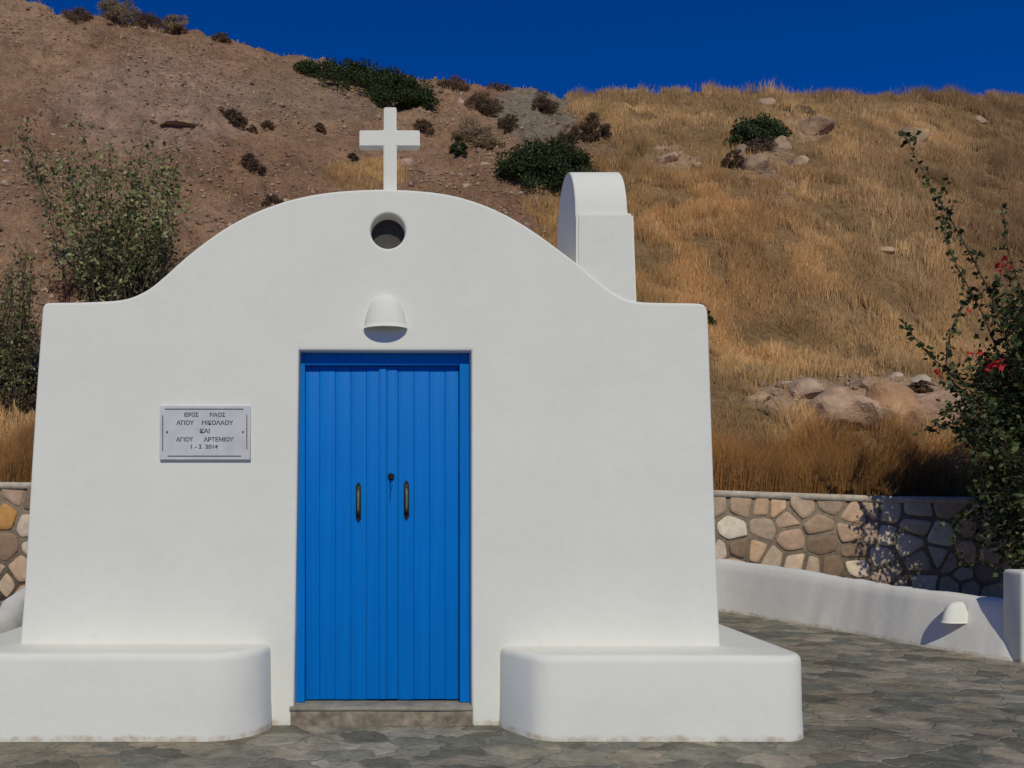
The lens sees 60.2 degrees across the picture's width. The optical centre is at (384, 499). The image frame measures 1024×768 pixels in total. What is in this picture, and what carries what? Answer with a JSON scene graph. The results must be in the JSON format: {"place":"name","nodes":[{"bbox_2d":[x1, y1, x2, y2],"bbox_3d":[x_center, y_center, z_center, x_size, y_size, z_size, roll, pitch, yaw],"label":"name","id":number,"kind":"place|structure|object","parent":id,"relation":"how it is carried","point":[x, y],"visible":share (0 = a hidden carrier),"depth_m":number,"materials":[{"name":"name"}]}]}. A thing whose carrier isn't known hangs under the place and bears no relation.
{"place":"outdoors","nodes":[
{"label":"outdoors","id":0,"kind":"place"},
{"bbox_2d":[0,0,1023,496],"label":"hill","id":1,"kind":"structure","parent":0,"point":[14,222],"depth_m":23.35,"materials":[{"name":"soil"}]},
{"bbox_2d":[0,363,37,409],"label":"dry shrub","id":2,"kind":"object","parent":1,"relation":"on","point":[29,400],"visible":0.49,"depth_m":12.89,"materials":[{"name":"brown plant"}]},
{"bbox_2d":[0,238,53,406],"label":"leafy shrub","id":3,"kind":"object","parent":1,"relation":"on","point":[8,356],"visible":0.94,"depth_m":12.82,"materials":[{"name":"green plant"}]},
{"bbox_2d":[46,273,90,302],"bbox_3d":[-5.395,-3.652,14.951,0.778,0.682,0.568,0,0,-25],"label":"dry shrub","id":4,"kind":"object","parent":1,"relation":"on","point":[63,296],"visible":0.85,"depth_m":14.93,"materials":[{"name":"brown plant"}]},
{"bbox_2d":[58,6,95,21],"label":"dry shrub","id":5,"kind":"object","parent":1,"relation":"on","point":[71,14],"visible":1,"depth_m":29.89,"materials":[{"name":"brown plant"}]},
{"bbox_2d":[0,109,199,302],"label":"leafy shrub","id":6,"kind":"object","parent":1,"relation":"on","point":[135,216],"visible":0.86,"depth_m":14.74,"materials":[{"name":"green plant"}]},
{"bbox_2d":[95,0,141,25],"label":"dry shrub","id":7,"kind":"object","parent":1,"relation":"on","point":[110,8],"visible":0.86,"depth_m":30.09,"materials":[{"name":"brown plant"}]},
{"bbox_2d":[65,208,187,301],"bbox_3d":[-4.432,-4.054,15.152,2.284,1.874,1.718,0,0,0],"label":"leafy shrub","id":8,"kind":"object","parent":1,"relation":"on","point":[159,273],"visible":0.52,"depth_m":14.81,"materials":[{"name":"green plant"}]},
{"bbox_2d":[132,11,165,29],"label":"dry shrub","id":9,"kind":"object","parent":1,"relation":"on","point":[146,19],"visible":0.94,"depth_m":29.91,"materials":[{"name":"brown plant"}]},
{"bbox_2d":[142,117,157,123],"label":"boulder","id":10,"kind":"object","parent":1,"relation":"on","point":[149,119],"visible":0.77,"depth_m":23.25,"materials":[{"name":"beige stone"}]},
{"bbox_2d":[160,14,188,34],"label":"dry shrub","id":11,"kind":"object","parent":1,"relation":"on","point":[177,27],"visible":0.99,"depth_m":29.59,"materials":[{"name":"brown plant"}]},
{"bbox_2d":[159,120,198,126],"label":"boulder","id":12,"kind":"object","parent":1,"relation":"on","point":[182,123],"visible":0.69,"depth_m":22.62,"materials":[{"name":"brown stone"}]},
{"bbox_2d":[211,104,224,111],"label":"boulder","id":13,"kind":"object","parent":1,"relation":"on","point":[221,108],"visible":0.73,"depth_m":24.27,"materials":[{"name":"beige stone"}]},
{"bbox_2d":[210,31,232,42],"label":"dry shrub","id":14,"kind":"object","parent":1,"relation":"on","point":[220,36],"visible":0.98,"depth_m":30.37,"materials":[{"name":"brown plant"}]},
{"bbox_2d":[221,108,248,128],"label":"dry shrub","id":15,"kind":"object","parent":1,"relation":"on","point":[238,119],"visible":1,"depth_m":24.17,"materials":[{"name":"brown plant"}]},
{"bbox_2d":[247,124,257,133],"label":"dry shrub","id":16,"kind":"object","parent":1,"relation":"on","point":[252,129],"visible":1,"depth_m":24.30,"materials":[{"name":"brown plant"}]},
{"bbox_2d":[239,152,266,174],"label":"dry shrub","id":17,"kind":"object","parent":1,"relation":"on","point":[247,160],"visible":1,"depth_m":22.61,"materials":[{"name":"brown plant"}]},
{"bbox_2d":[260,120,274,129],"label":"dry shrub","id":18,"kind":"object","parent":1,"relation":"on","point":[266,124],"visible":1,"depth_m":24.57,"materials":[{"name":"brown plant"}]},
{"bbox_2d":[261,194,283,205],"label":"dry shrub","id":19,"kind":"object","parent":1,"relation":"on","point":[272,198],"visible":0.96,"depth_m":21.10,"materials":[{"name":"brown plant"}]},
{"bbox_2d":[314,122,325,133],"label":"dry shrub","id":20,"kind":"object","parent":1,"relation":"on","point":[320,128],"visible":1,"depth_m":25.92,"materials":[{"name":"brown plant"}]},
{"bbox_2d":[291,57,407,92],"bbox_3d":[-1.165,-14.397,29.836,4.299,2.102,3.163,0,0,0],"label":"green bush","id":21,"kind":"object","parent":1,"relation":"on","point":[360,74],"visible":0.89,"depth_m":29.32,"materials":[{"name":"green plant"}]},
{"bbox_2d":[347,152,358,160],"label":"dry shrub","id":22,"kind":"object","parent":1,"relation":"on","point":[353,156],"visible":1,"depth_m":24.20,"materials":[{"name":"brown plant"}]},
{"bbox_2d":[364,73,441,112],"bbox_3d":[0.580,-13.500,28.910,2.660,1.693,1.880,0,0,0],"label":"green bush","id":23,"kind":"object","parent":1,"relation":"on","point":[404,92],"visible":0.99,"depth_m":28.53,"materials":[{"name":"green plant"}]},
{"bbox_2d":[399,158,414,165],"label":"boulder","id":24,"kind":"object","parent":1,"relation":"on","point":[406,161],"visible":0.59,"depth_m":25.10,"materials":[{"name":"beige stone"}]},
{"bbox_2d":[413,119,435,134],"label":"dry shrub","id":25,"kind":"object","parent":1,"relation":"on","point":[421,126],"visible":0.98,"depth_m":27.12,"materials":[{"name":"brown plant"}]},
{"bbox_2d":[436,74,471,91],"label":"dry shrub","id":26,"kind":"object","parent":1,"relation":"on","point":[452,83],"visible":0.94,"depth_m":31.41,"materials":[{"name":"brown plant"}]},
{"bbox_2d":[449,135,467,155],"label":"green bush","id":27,"kind":"object","parent":1,"relation":"on","point":[463,147],"visible":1,"depth_m":25.96,"materials":[{"name":"green plant"}]},
{"bbox_2d":[462,183,471,187],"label":"boulder","id":28,"kind":"object","parent":1,"relation":"on","point":[466,185],"visible":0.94,"depth_m":23.07,"materials":[{"name":"beige stone"}]},
{"bbox_2d":[450,117,508,147],"bbox_3d":[2.865,-11.215,26.712,1.791,1.216,1.260,0,0,0],"label":"dry shrub","id":29,"kind":"object","parent":1,"relation":"on","point":[481,138],"visible":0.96,"depth_m":26.46,"materials":[{"name":"brown plant"}]},
{"bbox_2d":[463,91,505,116],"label":"dry shrub","id":30,"kind":"object","parent":1,"relation":"on","point":[489,106],"visible":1,"depth_m":29.17,"materials":[{"name":"brown plant"}]},
{"bbox_2d":[487,82,513,90],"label":"dry shrub","id":31,"kind":"object","parent":1,"relation":"on","point":[497,86],"visible":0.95,"depth_m":32.02,"materials":[{"name":"brown plant"}]},
{"bbox_2d":[497,113,519,132],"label":"dry shrub","id":32,"kind":"object","parent":1,"relation":"on","point":[506,123],"visible":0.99,"depth_m":27.78,"materials":[{"name":"brown plant"}]},
{"bbox_2d":[0,0,1023,496],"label":"dry grass","id":33,"kind":"structure","parent":1,"relation":"on","point":[808,452],"depth_m":19.05,"materials":[{"name":"plant"}]},
{"bbox_2d":[492,134,598,193],"bbox_3d":[4.453,-9.213,24.030,3.062,2.040,1.908,0,0,0],"label":"green bush","id":34,"kind":"object","parent":1,"relation":"on","point":[556,161],"visible":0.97,"depth_m":23.70,"materials":[{"name":"green plant"}]},
{"bbox_2d":[531,89,560,114],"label":"dry shrub","id":35,"kind":"object","parent":1,"relation":"on","point":[543,101],"visible":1,"depth_m":29.88,"materials":[{"name":"brown plant"}]},
{"bbox_2d":[556,124,581,143],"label":"dry shrub","id":36,"kind":"object","parent":1,"relation":"on","point":[573,132],"visible":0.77,"depth_m":26.37,"materials":[{"name":"brown plant"}]},
{"bbox_2d":[574,112,612,142],"bbox_3d":[6.446,-11.470,26.927,1.114,1.134,0.879,0,0,-26],"label":"dry shrub","id":37,"kind":"object","parent":1,"relation":"on","point":[589,133],"visible":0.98,"depth_m":26.80,"materials":[{"name":"brown plant"}]},
{"bbox_2d":[656,151,679,163],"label":"boulder","id":38,"kind":"object","parent":1,"relation":"on","point":[672,156],"visible":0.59,"depth_m":24.68,"materials":[{"name":"beige stone"}]},
{"bbox_2d":[699,303,717,325],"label":"green bush","id":39,"kind":"object","parent":1,"relation":"on","point":[711,319],"visible":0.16,"depth_m":16.41,"materials":[{"name":"green plant"}]},
{"bbox_2d":[720,149,744,168],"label":"dry shrub","id":40,"kind":"object","parent":1,"relation":"on","point":[731,164],"visible":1,"depth_m":23.89,"materials":[{"name":"brown plant"}]},
{"bbox_2d":[735,144,747,154],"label":"boulder","id":41,"kind":"object","parent":1,"relation":"on","point":[742,147],"visible":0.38,"depth_m":24.83,"materials":[{"name":"beige stone"}]},
{"bbox_2d":[738,153,769,170],"bbox_3d":[10.179,-9.119,23.849,0.851,0.644,0.713,0,0,-23],"label":"boulder","id":42,"kind":"object","parent":1,"relation":"on","point":[757,161],"visible":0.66,"depth_m":23.61,"materials":[{"name":"beige stone"}]},
{"bbox_2d":[742,391,770,405],"bbox_3d":[5.809,-1.516,13.656,0.497,0.348,0.326,-8,-1,4],"label":"boulder","id":43,"kind":"object","parent":1,"relation":"on","point":[761,399],"visible":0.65,"depth_m":13.55,"materials":[{"name":"beige stone"}]},
{"bbox_2d":[723,111,792,144],"bbox_3d":[10.871,-10.761,25.347,2.005,1.226,1.262,0,0,0],"label":"green bush","id":44,"kind":"object","parent":1,"relation":"on","point":[753,128],"visible":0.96,"depth_m":25.13,"materials":[{"name":"green plant"}]},
{"bbox_2d":[745,137,777,152],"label":"dry shrub","id":45,"kind":"object","parent":1,"relation":"on","point":[756,145],"visible":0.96,"depth_m":24.78,"materials":[{"name":"brown plant"}]},
{"bbox_2d":[757,98,775,104],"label":"boulder","id":46,"kind":"object","parent":1,"relation":"on","point":[767,100],"visible":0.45,"depth_m":28.40,"materials":[{"name":"beige stone"}]},
{"bbox_2d":[768,135,791,151],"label":"boulder","id":47,"kind":"object","parent":1,"relation":"on","point":[782,142],"visible":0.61,"depth_m":24.76,"materials":[{"name":"beige stone"}]},
{"bbox_2d":[787,155,809,166],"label":"boulder","id":48,"kind":"object","parent":1,"relation":"on","point":[799,160],"visible":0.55,"depth_m":23.62,"materials":[{"name":"beige stone"}]},
{"bbox_2d":[784,103,816,113],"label":"boulder","id":49,"kind":"object","parent":1,"relation":"on","point":[803,109],"visible":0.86,"depth_m":27.17,"materials":[{"name":"beige stone"}]},
{"bbox_2d":[780,378,824,398],"bbox_3d":[6.735,-1.698,14.062,0.662,0.504,0.717,1,0,8],"label":"boulder","id":50,"kind":"object","parent":1,"relation":"on","point":[810,388],"visible":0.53,"depth_m":13.78,"materials":[{"name":"beige stone"}]},
{"bbox_2d":[795,116,834,135],"bbox_3d":[12.711,-10.972,25.907,1.134,0.772,0.873,0,0,4],"label":"boulder","id":51,"kind":"object","parent":1,"relation":"on","point":[823,124],"visible":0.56,"depth_m":25.62,"materials":[{"name":"beige stone"}]},
{"bbox_2d":[799,386,895,430],"bbox_3d":[7.022,-1.304,13.333,1.201,0.865,1.193,0,0,-20],"label":"boulder","id":52,"kind":"object","parent":1,"relation":"on","point":[838,399],"visible":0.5,"depth_m":12.90,"materials":[{"name":"beige stone"}]},
{"bbox_2d":[851,377,875,388],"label":"boulder","id":53,"kind":"object","parent":1,"relation":"on","point":[862,382],"visible":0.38,"depth_m":14.13,"materials":[{"name":"beige stone"}]},
{"bbox_2d":[878,246,896,253],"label":"boulder","id":54,"kind":"object","parent":1,"relation":"on","point":[891,249],"visible":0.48,"depth_m":19.50,"materials":[{"name":"beige stone"}]},
{"bbox_2d":[888,372,902,376],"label":"boulder","id":55,"kind":"object","parent":1,"relation":"on","point":[898,374],"visible":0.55,"depth_m":14.56,"materials":[{"name":"grey stone"}]},
{"bbox_2d":[865,381,926,427],"bbox_3d":[7.816,-1.359,13.378,0.857,0.986,0.745,0,0,41],"label":"boulder","id":56,"kind":"object","parent":1,"relation":"on","point":[895,395],"visible":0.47,"depth_m":13.18,"materials":[{"name":"brown stone"}]},
{"bbox_2d":[897,126,928,142],"bbox_3d":[15.791,-10.805,26.185,0.912,0.816,0.623,-1,0,11],"label":"boulder","id":57,"kind":"object","parent":1,"relation":"on","point":[923,135],"visible":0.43,"depth_m":25.91,"materials":[{"name":"beige stone"}]},
{"bbox_2d":[909,374,930,381],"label":"boulder","id":58,"kind":"object","parent":1,"relation":"on","point":[924,377],"visible":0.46,"depth_m":14.33,"materials":[{"name":"grey stone"}]},
{"bbox_2d":[908,380,933,393],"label":"dry shrub","id":59,"kind":"object","parent":1,"relation":"on","point":[920,386],"visible":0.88,"depth_m":13.81,"materials":[{"name":"brown plant"}]},
{"bbox_2d":[915,389,965,421],"bbox_3d":[8.593,-1.314,13.546,0.825,0.758,0.632,0,0,26],"label":"boulder","id":60,"kind":"object","parent":1,"relation":"on","point":[930,404],"visible":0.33,"depth_m":13.30,"materials":[{"name":"beige stone"}]},
{"bbox_2d":[973,115,987,123],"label":"boulder","id":61,"kind":"object","parent":1,"relation":"on","point":[981,119],"visible":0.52,"depth_m":29.57,"materials":[{"name":"beige stone"}]},
{"bbox_2d":[0,601,1023,767],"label":"paved yard","id":62,"kind":"structure","parent":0,"point":[869,702],"depth_m":4.74,"materials":[{"name":"stone"}]},
{"bbox_2d":[0,626,271,741],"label":"masonry bench","id":63,"kind":"object","parent":62,"relation":"on","point":[134,692],"visible":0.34,"depth_m":4.72,"materials":[{"name":"white paint"}]},
{"bbox_2d":[21,107,719,725],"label":"chapel","id":64,"kind":"structure","parent":62,"relation":"on","point":[389,455],"depth_m":5.06,"materials":[{"name":"white paint"}]},
{"bbox_2d":[306,366,378,698],"bbox_3d":[-0.244,0.185,5.172,0.458,2.011,0.096,0,0,0],"label":"door leaf","id":65,"kind":"structure","parent":64,"relation":"in","point":[342,402],"depth_m":5.19,"materials":[{"name":"blue paint"}]},
{"bbox_2d":[371,220,404,248],"bbox_3d":[0.017,-1.565,5.180,0.261,0.261,0.020,0,0,0],"label":"round window","id":66,"kind":"structure","parent":64,"relation":"in","point":[387,234],"depth_m":5.17,"materials":[{"name":"black glass"}]},
{"bbox_2d":[379,366,457,699],"bbox_3d":[0.202,0.185,5.172,0.473,2.011,0.096,0,0,0],"label":"door leaf","id":67,"kind":"structure","parent":64,"relation":"in","point":[418,405],"depth_m":5.19,"materials":[{"name":"blue paint"}]},
{"bbox_2d":[0,559,1013,661],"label":"parapet wall","id":68,"kind":"structure","parent":62,"relation":"on","point":[962,623],"depth_m":8.40,"materials":[{"name":"paint"}]},
{"bbox_2d":[499,624,802,741],"bbox_3d":[1.496,1.093,7.344,1.673,0.494,5.261,0,0,0],"label":"masonry bench","id":69,"kind":"object","parent":62,"relation":"on","point":[736,686],"visible":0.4,"depth_m":4.72,"materials":[{"name":"white paint"}]},
{"bbox_2d":[1003,569,1023,663],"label":"gate pillar","id":70,"kind":"structure","parent":62,"relation":"on","point":[1013,606],"depth_m":7.05,"materials":[{"name":"white paint"}]},
{"bbox_2d":[26,0,1023,98],"label":"sky","id":71,"kind":"structure","parent":0,"point":[558,47],"materials":[{"name":"blue"}]},
{"label":"ground","id":72,"kind":"structure","parent":0,"visible":0},
{"bbox_2d":[0,482,1018,600],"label":"stone wall","id":73,"kind":"structure","parent":72,"relation":"on","point":[895,540],"depth_m":11.34,"materials":[{"name":"beige stone"}]},
{"bbox_2d":[898,130,1023,586],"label":"bougainvillea","id":74,"kind":"object","parent":72,"relation":"on","point":[996,435],"visible":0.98,"depth_m":9.76,"materials":[{"name":"green plant"}]}
]}

